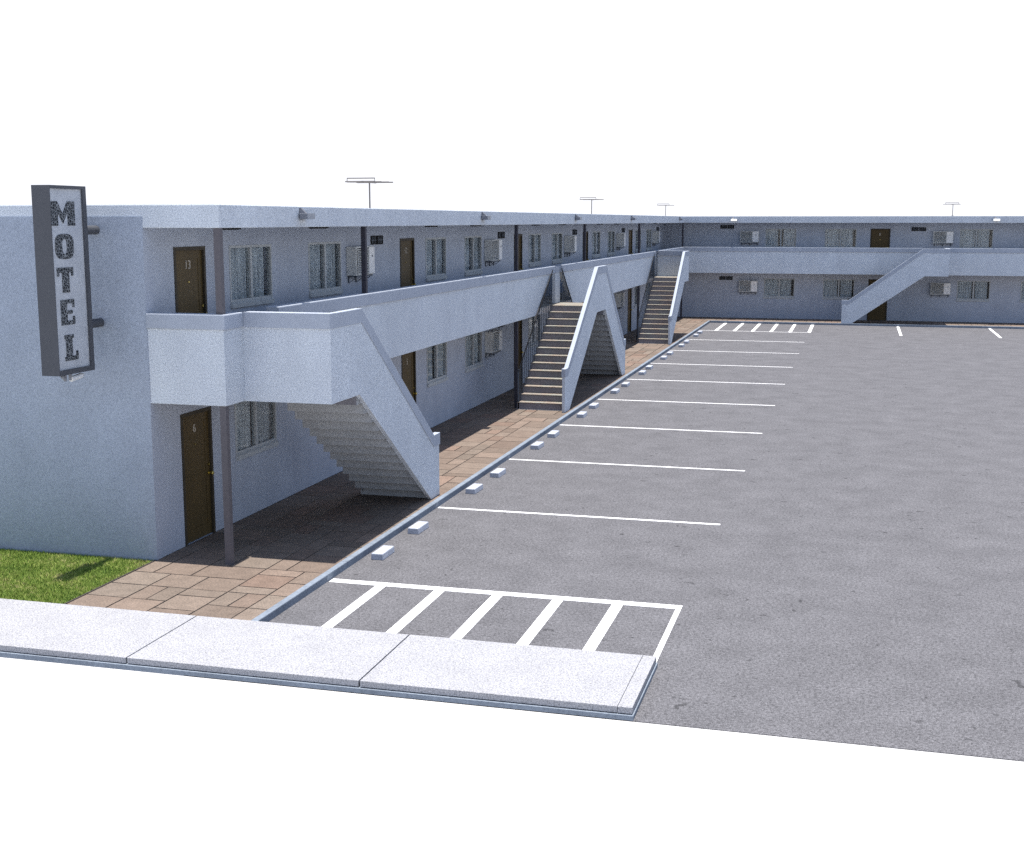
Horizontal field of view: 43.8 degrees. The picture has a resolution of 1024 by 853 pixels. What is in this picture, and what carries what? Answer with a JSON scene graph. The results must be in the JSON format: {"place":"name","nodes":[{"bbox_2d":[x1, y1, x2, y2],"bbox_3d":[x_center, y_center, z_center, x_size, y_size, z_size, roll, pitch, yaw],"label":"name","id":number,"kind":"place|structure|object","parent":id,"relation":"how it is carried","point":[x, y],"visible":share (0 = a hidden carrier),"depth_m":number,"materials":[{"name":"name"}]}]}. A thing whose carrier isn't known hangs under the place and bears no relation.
{"place":"outdoors","nodes":[
{"label":"outdoors","id":0,"kind":"place"},
{"bbox_2d":[0,548,152,603],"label":"lawn","id":1,"kind":"structure","parent":0,"point":[56,577],"depth_m":18.23,"materials":[{"name":"plant"}]},
{"bbox_2d":[0,392,1023,852],"bbox_3d":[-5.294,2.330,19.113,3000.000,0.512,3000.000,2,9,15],"label":"ground","id":2,"kind":"structure","parent":0,"point":[100,760],"depth_m":11.72,"materials":[{"name":"white"}]},
{"bbox_2d":[64,560,156,603],"bbox_3d":[-5.633,2.327,17.903,0.028,0.304,2.422,2,9,15],"label":"lawn edging","id":3,"kind":"object","parent":2,"relation":"on","point":[109,582],"visible":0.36,"depth_m":17.82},
{"bbox_2d":[0,651,657,720],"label":"sidewalk base","id":4,"kind":"object","parent":2,"relation":"on","point":[335,687],"visible":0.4,"depth_m":14.01,"materials":[{"name":"concrete"}]},
{"bbox_2d":[0,598,655,713],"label":"sidewalk","id":5,"kind":"structure","parent":4,"relation":"on","point":[569,678],"depth_m":14.74,"materials":[{"name":"concrete"}]},
{"bbox_2d":[0,204,1023,564],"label":"motel building","id":6,"kind":"structure","parent":2,"relation":"on","point":[250,360],"depth_m":22.36,"materials":[{"name":"paint"}]},
{"bbox_2d":[31,185,104,381],"bbox_3d":[-6.218,-2.013,18.010,0.286,2.722,1.223,2,9,15],"label":"motel sign","id":7,"kind":"object","parent":6,"relation":"attached to","point":[62,229],"visible":1,"depth_m":17.64,"materials":[{"name":"paint"}]},
{"bbox_2d":[173,246,207,312],"bbox_3d":[-4.993,-1.741,19.738,0.102,2.070,0.960,2,9,15],"label":"door","id":8,"kind":"structure","parent":6,"relation":"in","point":[190,283],"depth_m":19.71,"materials":[{"name":"brown wood"}]},
{"bbox_2d":[180,406,215,545],"bbox_3d":[-4.969,0.768,20.136,0.152,2.070,0.960,2,9,15],"label":"door","id":9,"kind":"structure","parent":6,"relation":"in","point":[196,426],"depth_m":20.19,"materials":[{"name":"brown wood"}]},
{"bbox_2d":[229,244,274,307],"bbox_3d":[-4.464,-2.566,21.621,0.184,1.020,1.560,2,9,15],"label":"window","id":10,"kind":"structure","parent":6,"relation":"in","point":[251,263],"depth_m":21.58,"materials":[{"name":"glass"}]},
{"bbox_2d":[234,401,278,459],"bbox_3d":[-4.464,-0.058,22.026,0.184,1.020,1.560,2,9,15],"label":"window","id":11,"kind":"structure","parent":6,"relation":"in","point":[261,440],"depth_m":21.98,"materials":[{"name":"glass"}]},
{"bbox_2d":[299,208,314,219],"bbox_3d":[-3.313,-3.431,20.579,0.160,0.190,0.300,2,9,15],"label":"floodlight","id":12,"kind":"object","parent":6,"relation":"attached to","point":[303,214],"visible":1,"depth_m":20.49,"materials":[{"name":"paint"}]},
{"bbox_2d":[308,241,343,296],"bbox_3d":[-3.649,-3.047,24.605,0.184,1.020,1.560,2,9,15],"label":"window","id":13,"kind":"structure","parent":6,"relation":"in","point":[327,283],"depth_m":24.58,"materials":[{"name":"glass"}]},
{"bbox_2d":[346,246,374,282],"bbox_3d":[-3.075,-3.310,26.016,0.263,0.730,0.950,2,9,15],"label":"air conditioner","id":14,"kind":"object","parent":6,"relation":"attached to","point":[353,257],"visible":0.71,"depth_m":25.61,"materials":[{"name":"plastic"}]},
{"bbox_2d":[345,177,392,207],"bbox_3d":[-3.126,-5.089,27.899,0.848,0.693,0.800,2,9,15],"label":"roof antenna","id":15,"kind":"object","parent":6,"relation":"on","point":[374,181],"visible":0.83,"depth_m":27.71,"materials":[{"name":"metal"}]},
{"bbox_2d":[400,238,415,286],"bbox_3d":[-2.401,-3.255,29.129,0.152,2.070,0.960,2,9,15],"label":"door","id":16,"kind":"structure","parent":6,"relation":"in","point":[407,245],"depth_m":29.14,"materials":[{"name":"brown wood"}]},
{"bbox_2d":[401,351,416,402],"bbox_3d":[-2.401,-0.748,29.534,0.152,2.070,0.960,2,9,15],"label":"door","id":17,"kind":"structure","parent":6,"relation":"in","point":[408,361],"depth_m":29.65,"materials":[{"name":"brown wood"}]},
{"bbox_2d":[425,237,447,280],"bbox_3d":[-1.896,-4.082,31.019,0.184,1.020,1.560,2,9,15],"label":"window","id":18,"kind":"structure","parent":6,"relation":"in","point":[437,274],"depth_m":31.01,"materials":[{"name":"glass"}]},
{"bbox_2d":[426,342,448,386],"bbox_3d":[-1.896,-1.574,31.424,0.184,1.020,1.560,2,9,15],"label":"window","id":19,"kind":"structure","parent":6,"relation":"in","point":[440,350],"depth_m":31.44,"materials":[{"name":"glass"}]},
{"bbox_2d":[464,236,482,275],"bbox_3d":[-1.081,-4.563,34.003,0.184,1.020,1.560,2,9,15],"label":"window","id":20,"kind":"structure","parent":6,"relation":"in","point":[474,240],"depth_m":34.00,"materials":[{"name":"glass"}]},
{"bbox_2d":[465,332,482,371],"bbox_3d":[-1.081,-2.056,34.407,0.184,1.020,1.560,2,9,15],"label":"window","id":21,"kind":"structure","parent":6,"relation":"in","point":[471,341],"depth_m":34.38,"materials":[{"name":"glass"}]},
{"bbox_2d":[482,212,490,219],"bbox_3d":[-0.617,-5.022,30.445,0.160,0.190,0.300,2,9,15],"label":"floodlight","id":22,"kind":"object","parent":6,"relation":"attached to","point":[485,216],"visible":1,"depth_m":30.35,"materials":[{"name":"paint"}]},
{"bbox_2d":[484,239,501,265],"bbox_3d":[-0.506,-4.826,35.414,0.263,0.730,0.950,2,9,15],"label":"air conditioner","id":23,"kind":"object","parent":6,"relation":"attached to","point":[493,250],"visible":1,"depth_m":35.08,"materials":[{"name":"plastic"}]},
{"bbox_2d":[485,330,501,357],"bbox_3d":[-0.506,-2.319,35.818,0.263,0.730,0.950,2,9,15],"label":"air conditioner","id":24,"kind":"object","parent":6,"relation":"attached to","point":[493,342],"visible":1,"depth_m":35.47,"materials":[{"name":"plastic"}]},
{"bbox_2d":[518,320,522,383],"bbox_3d":[0.168,-2.264,38.932,0.152,2.070,0.960,2,9,15],"label":"door","id":25,"kind":"structure","parent":6,"relation":"in","point":[520,351],"depth_m":39.24,"materials":[{"name":"brown wood"}]},
{"bbox_2d":[518,234,522,269],"bbox_3d":[0.168,-4.772,38.528,0.152,2.070,0.960,2,9,15],"label":"door","id":26,"kind":"structure","parent":6,"relation":"in","point":[519,235],"depth_m":38.78,"materials":[{"name":"brown wood"}]},
{"bbox_2d":[528,314,540,347],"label":"window","id":27,"kind":"structure","parent":6,"relation":"in","point":[531,320],"depth_m":40.78,"materials":[{"name":"glass"}]},
{"bbox_2d":[529,233,541,266],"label":"window","id":28,"kind":"structure","parent":6,"relation":"in","point":[536,238],"depth_m":40.71,"materials":[{"name":"glass"}]},
{"bbox_2d":[552,233,562,263],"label":"window","id":29,"kind":"structure","parent":6,"relation":"in","point":[555,236],"depth_m":43.38,"materials":[{"name":"glass"}]},
{"bbox_2d":[564,235,576,256],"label":"air conditioner","id":30,"kind":"object","parent":6,"relation":"attached to","point":[570,244],"visible":1,"depth_m":44.41,"materials":[{"name":"plastic"}]},
{"bbox_2d":[582,231,588,260],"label":"door","id":31,"kind":"structure","parent":6,"relation":"in","point":[586,231],"depth_m":48.22,"materials":[{"name":"brown wood"}]},
{"bbox_2d":[580,197,603,213],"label":"roof antenna","id":32,"kind":"object","parent":6,"relation":"on","point":[591,200],"visible":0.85,"depth_m":50.63,"materials":[{"name":"metal"}]},
{"bbox_2d":[592,231,600,257],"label":"window","id":33,"kind":"structure","parent":6,"relation":"in","point":[595,234],"depth_m":49.80,"materials":[{"name":"glass"}]},
{"bbox_2d":[607,231,614,255],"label":"window","id":34,"kind":"structure","parent":6,"relation":"in","point":[609,245],"depth_m":52.79,"materials":[{"name":"glass"}]},
{"bbox_2d":[615,292,624,308],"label":"air conditioner","id":35,"kind":"object","parent":6,"relation":"attached to","point":[620,299],"visible":0.94,"depth_m":54.21,"materials":[{"name":"plastic"}]},
{"bbox_2d":[616,233,625,250],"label":"air conditioner","id":36,"kind":"object","parent":6,"relation":"attached to","point":[620,240],"visible":1,"depth_m":53.79,"materials":[{"name":"plastic"}]},
{"bbox_2d":[627,288,631,332],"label":"door","id":37,"kind":"structure","parent":6,"relation":"in","point":[630,289],"depth_m":57.95,"materials":[{"name":"brown wood"}]},
{"bbox_2d":[628,230,632,253],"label":"door","id":38,"kind":"structure","parent":6,"relation":"in","point":[630,231],"depth_m":57.50,"materials":[{"name":"brown wood"}]},
{"bbox_2d":[634,286,640,307],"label":"window","id":39,"kind":"structure","parent":6,"relation":"in","point":[635,294],"depth_m":59.60,"materials":[{"name":"glass"}]},
{"bbox_2d":[635,229,641,251],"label":"window","id":40,"kind":"structure","parent":6,"relation":"in","point":[636,231],"depth_m":59.19,"materials":[{"name":"glass"}]},
{"bbox_2d":[645,282,649,299],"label":"window","id":41,"kind":"structure","parent":6,"relation":"in","point":[649,282],"depth_m":63.15,"materials":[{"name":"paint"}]},
{"bbox_2d":[646,229,651,250],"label":"window","id":42,"kind":"structure","parent":6,"relation":"in","point":[648,231],"depth_m":62.20,"materials":[{"name":"glass"}]},
{"bbox_2d":[652,231,659,245],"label":"air conditioner","id":43,"kind":"object","parent":6,"relation":"attached to","point":[655,237],"visible":1,"depth_m":63.19,"materials":[{"name":"plastic"}]},
{"bbox_2d":[739,280,757,294],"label":"air conditioner","id":44,"kind":"object","parent":6,"relation":"attached to","point":[748,286],"visible":1,"depth_m":66.05,"materials":[{"name":"plastic"}]},
{"bbox_2d":[740,231,758,244],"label":"air conditioner","id":45,"kind":"object","parent":6,"relation":"attached to","point":[749,236],"visible":1,"depth_m":65.64,"materials":[{"name":"plastic"}]},
{"bbox_2d":[763,278,794,298],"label":"window","id":46,"kind":"structure","parent":6,"relation":"in","point":[771,288],"depth_m":65.95,"materials":[{"name":"glass"}]},
{"bbox_2d":[765,229,796,246],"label":"window","id":47,"kind":"structure","parent":6,"relation":"in","point":[771,235],"depth_m":65.52,"materials":[{"name":"glass"}]},
{"bbox_2d":[823,279,854,299],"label":"window","id":48,"kind":"structure","parent":6,"relation":"in","point":[829,285],"depth_m":65.18,"materials":[{"name":"glass"}]},
{"bbox_2d":[825,229,856,247],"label":"window","id":49,"kind":"structure","parent":6,"relation":"in","point":[832,236],"depth_m":64.77,"materials":[{"name":"glass"}]},
{"bbox_2d":[867,279,886,320],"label":"door","id":50,"kind":"structure","parent":6,"relation":"in","point":[880,312],"depth_m":64.79,"materials":[{"name":"brown wood"}]},
{"bbox_2d":[870,229,890,247],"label":"door","id":51,"kind":"structure","parent":6,"relation":"in","point":[879,238],"depth_m":64.24,"materials":[{"name":"brown wood"}]},
{"bbox_2d":[930,283,950,296],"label":"air conditioner","id":52,"kind":"object","parent":6,"relation":"attached to","point":[939,288],"visible":1,"depth_m":63.61,"materials":[{"name":"plastic"}]},
{"bbox_2d":[933,231,953,245],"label":"air conditioner","id":53,"kind":"object","parent":6,"relation":"attached to","point":[942,237],"visible":1,"depth_m":63.20,"materials":[{"name":"plastic"}]},
{"bbox_2d":[943,202,959,215],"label":"roof antenna","id":54,"kind":"object","parent":6,"relation":"on","point":[952,204],"visible":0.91,"depth_m":64.97,"materials":[{"name":"metal"}]},
{"bbox_2d":[956,281,990,301],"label":"window","id":55,"kind":"structure","parent":6,"relation":"in","point":[964,288],"depth_m":63.49,"materials":[{"name":"glass"}]},
{"bbox_2d":[959,229,993,247],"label":"window","id":56,"kind":"structure","parent":6,"relation":"in","point":[967,236],"depth_m":63.10,"materials":[{"name":"glass"}]},
{"bbox_2d":[1020,281,1023,301],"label":"window","id":57,"kind":"structure","parent":6,"relation":"in","point":[1022,282],"depth_m":62.90,"materials":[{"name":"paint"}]},
{"bbox_2d":[184,323,1023,761],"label":"parking lot","id":58,"kind":"structure","parent":2,"relation":"on","point":[846,567],"depth_m":20.33,"materials":[{"name":"grey asphalt"}]},
{"bbox_2d":[321,585,385,627],"bbox_3d":[-2.139,2.433,16.898,0.150,0.034,2.270,2,9,15],"label":"parking line","id":59,"kind":"object","parent":58,"relation":"on","point":[351,608],"visible":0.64,"depth_m":17.00,"materials":[{"name":"paint"}]},
{"bbox_2d":[371,545,394,559],"bbox_3d":[-1.982,1.938,19.573,0.198,0.100,0.520,2,9,15],"label":"wheel stop","id":60,"kind":"object","parent":58,"relation":"on","point":[383,552],"visible":1,"depth_m":19.45,"materials":[{"name":"paint"}]},
{"bbox_2d":[386,590,444,632],"bbox_3d":[-1.299,2.469,16.674,0.150,0.034,2.270,2,9,15],"label":"parking line","id":61,"kind":"object","parent":58,"relation":"on","point":[411,615],"visible":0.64,"depth_m":16.74,"materials":[{"name":"paint"}]},
{"bbox_2d":[408,521,428,533],"bbox_3d":[-1.557,1.680,21.168,0.198,0.100,0.520,3,9,15],"label":"wheel stop","id":62,"kind":"object","parent":58,"relation":"on","point":[418,527],"visible":1,"depth_m":21.04,"materials":[{"name":"paint"}]},
{"bbox_2d":[465,483,482,493],"bbox_3d":[-0.717,1.184,24.245,0.198,0.100,0.520,3,10,16],"label":"wheel stop","id":63,"kind":"object","parent":58,"relation":"on","point":[474,488],"visible":1,"depth_m":24.12,"materials":[{"name":"paint"}]},
{"bbox_2d":[450,594,502,638],"bbox_3d":[-0.488,2.504,16.458,0.150,0.034,2.270,2,9,15],"label":"parking line","id":64,"kind":"object","parent":58,"relation":"on","point":[464,629],"visible":0.64,"depth_m":16.53,"materials":[{"name":"paint"}]},
{"bbox_2d":[490,468,505,477],"bbox_3d":[-0.284,0.938,25.771,0.198,0.100,0.520,3,10,16],"label":"wheel stop","id":65,"kind":"object","parent":58,"relation":"on","point":[498,473],"visible":1,"depth_m":25.61,"materials":[{"name":"paint"}]},
{"bbox_2d":[329,579,681,608],"bbox_3d":[-0.165,2.319,17.604,5.020,0.034,0.170,2,9,15],"label":"parking line","id":66,"kind":"object","parent":58,"relation":"on","point":[642,604],"visible":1,"depth_m":17.54,"materials":[{"name":"paint"}]},
{"bbox_2d":[530,441,543,449],"bbox_3d":[0.573,0.432,28.907,0.198,0.100,0.520,3,10,16],"label":"wheel stop","id":67,"kind":"object","parent":58,"relation":"on","point":[536,445],"visible":1,"depth_m":28.73,"materials":[{"name":"paint"}]},
{"bbox_2d":[517,599,562,644],"bbox_3d":[0.332,2.539,16.240,0.150,0.034,2.270,2,9,15],"label":"parking line","id":68,"kind":"object","parent":58,"relation":"on","point":[534,629],"visible":0.64,"depth_m":16.32,"materials":[{"name":"paint"}]},
{"bbox_2d":[547,430,558,437],"bbox_3d":[0.988,0.182,30.458,0.198,0.100,0.520,2,9,14],"label":"wheel stop","id":69,"kind":"object","parent":58,"relation":"on","point":[553,434],"visible":1,"depth_m":30.24,"materials":[{"name":"paint"}]},
{"bbox_2d":[438,507,719,524],"bbox_3d":[1.101,1.572,22.236,5.020,0.034,0.090,2,9,15],"label":"parking line","id":70,"kind":"object","parent":58,"relation":"on","point":[580,516],"visible":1,"depth_m":22.17,"materials":[{"name":"paint"}]},
{"bbox_2d":[576,411,586,417],"bbox_3d":[1.838,-0.311,33.515,0.198,0.100,0.520,2,9,14],"label":"wheel stop","id":71,"kind":"object","parent":58,"relation":"on","point":[581,414],"visible":1,"depth_m":33.35,"materials":[{"name":"paint"}]},
{"bbox_2d":[588,403,598,408],"bbox_3d":[2.255,-0.570,35.119,0.198,0.100,0.520,3,10,15],"label":"wheel stop","id":72,"kind":"object","parent":58,"relation":"on","point":[593,405],"visible":1,"depth_m":34.89,"materials":[{"name":"paint"}]},
{"bbox_2d":[583,604,622,650],"bbox_3d":[1.124,2.573,16.029,0.150,0.034,2.270,2,9,15],"label":"parking line","id":73,"kind":"object","parent":58,"relation":"on","point":[598,634],"visible":0.64,"depth_m":16.12,"materials":[{"name":"paint"}]},
{"bbox_2d":[610,388,619,393],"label":"wheel stop","id":74,"kind":"object","parent":58,"relation":"on","point":[615,391],"visible":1,"depth_m":37.91,"materials":[{"name":"paint"}]},
{"bbox_2d":[621,382,629,386],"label":"wheel stop","id":75,"kind":"object","parent":58,"relation":"on","point":[625,384],"visible":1,"depth_m":39.48,"materials":[{"name":"paint"}]},
{"bbox_2d":[509,459,744,470],"bbox_3d":[2.367,0.825,26.869,5.020,0.034,0.090,2,9,15],"label":"parking line","id":76,"kind":"object","parent":58,"relation":"on","point":[627,465],"visible":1,"depth_m":26.80,"materials":[{"name":"paint"}]},
{"bbox_2d":[638,370,645,374],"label":"wheel stop","id":77,"kind":"object","parent":58,"relation":"on","point":[642,372],"visible":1,"depth_m":42.58,"materials":[{"name":"paint"}]},
{"bbox_2d":[645,365,652,369],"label":"wheel stop","id":78,"kind":"object","parent":58,"relation":"on","point":[648,367],"visible":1,"depth_m":44.13,"materials":[{"name":"paint"}]},
{"bbox_2d":[567,425,761,433],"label":"parking line","id":79,"kind":"object","parent":58,"relation":"on","point":[663,429],"visible":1,"depth_m":31.42,"materials":[{"name":"paint"}]},
{"bbox_2d":[653,609,680,662],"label":"parking line","id":80,"kind":"object","parent":58,"relation":"on","point":[658,651],"visible":0.71,"depth_m":15.85,"materials":[{"name":"paint"}]},
{"bbox_2d":[599,399,774,405],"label":"parking line","id":81,"kind":"object","parent":58,"relation":"on","point":[686,402],"visible":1,"depth_m":36.09,"materials":[{"name":"paint"}]},
{"bbox_2d":[629,379,784,384],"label":"parking line","id":82,"kind":"object","parent":58,"relation":"on","point":[699,381],"visible":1,"depth_m":40.80,"materials":[{"name":"paint"}]},
{"bbox_2d":[652,363,792,367],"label":"parking line","id":83,"kind":"object","parent":58,"relation":"on","point":[721,365],"visible":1,"depth_m":45.34,"materials":[{"name":"paint"}]},
{"bbox_2d":[686,339,778,341],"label":"parking line","id":84,"kind":"object","parent":58,"relation":"on","point":[735,340],"visible":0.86,"depth_m":54.78,"materials":[{"name":"paint"}]},
{"bbox_2d":[673,350,798,353],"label":"parking line","id":85,"kind":"object","parent":58,"relation":"on","point":[723,351],"visible":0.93,"depth_m":50.17,"materials":[{"name":"paint"}]},
{"bbox_2d":[705,330,806,332],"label":"parking line","id":86,"kind":"object","parent":58,"relation":"on","point":[755,331],"visible":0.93,"depth_m":59.24,"materials":[{"name":"paint"}]},
{"bbox_2d":[251,320,1023,621],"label":"kerb","id":87,"kind":"structure","parent":2,"relation":"on","point":[283,605],"depth_m":24.37,"materials":[{"name":"concrete"}]},
{"bbox_2d":[0,0,1023,215],"label":"sky","id":88,"kind":"structure","parent":0,"point":[697,107],"materials":[{"name":"white"}]},
{"bbox_2d":[68,317,1023,619],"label":"pavement","id":89,"kind":"structure","parent":0,"point":[342,519],"depth_m":20.93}
]}

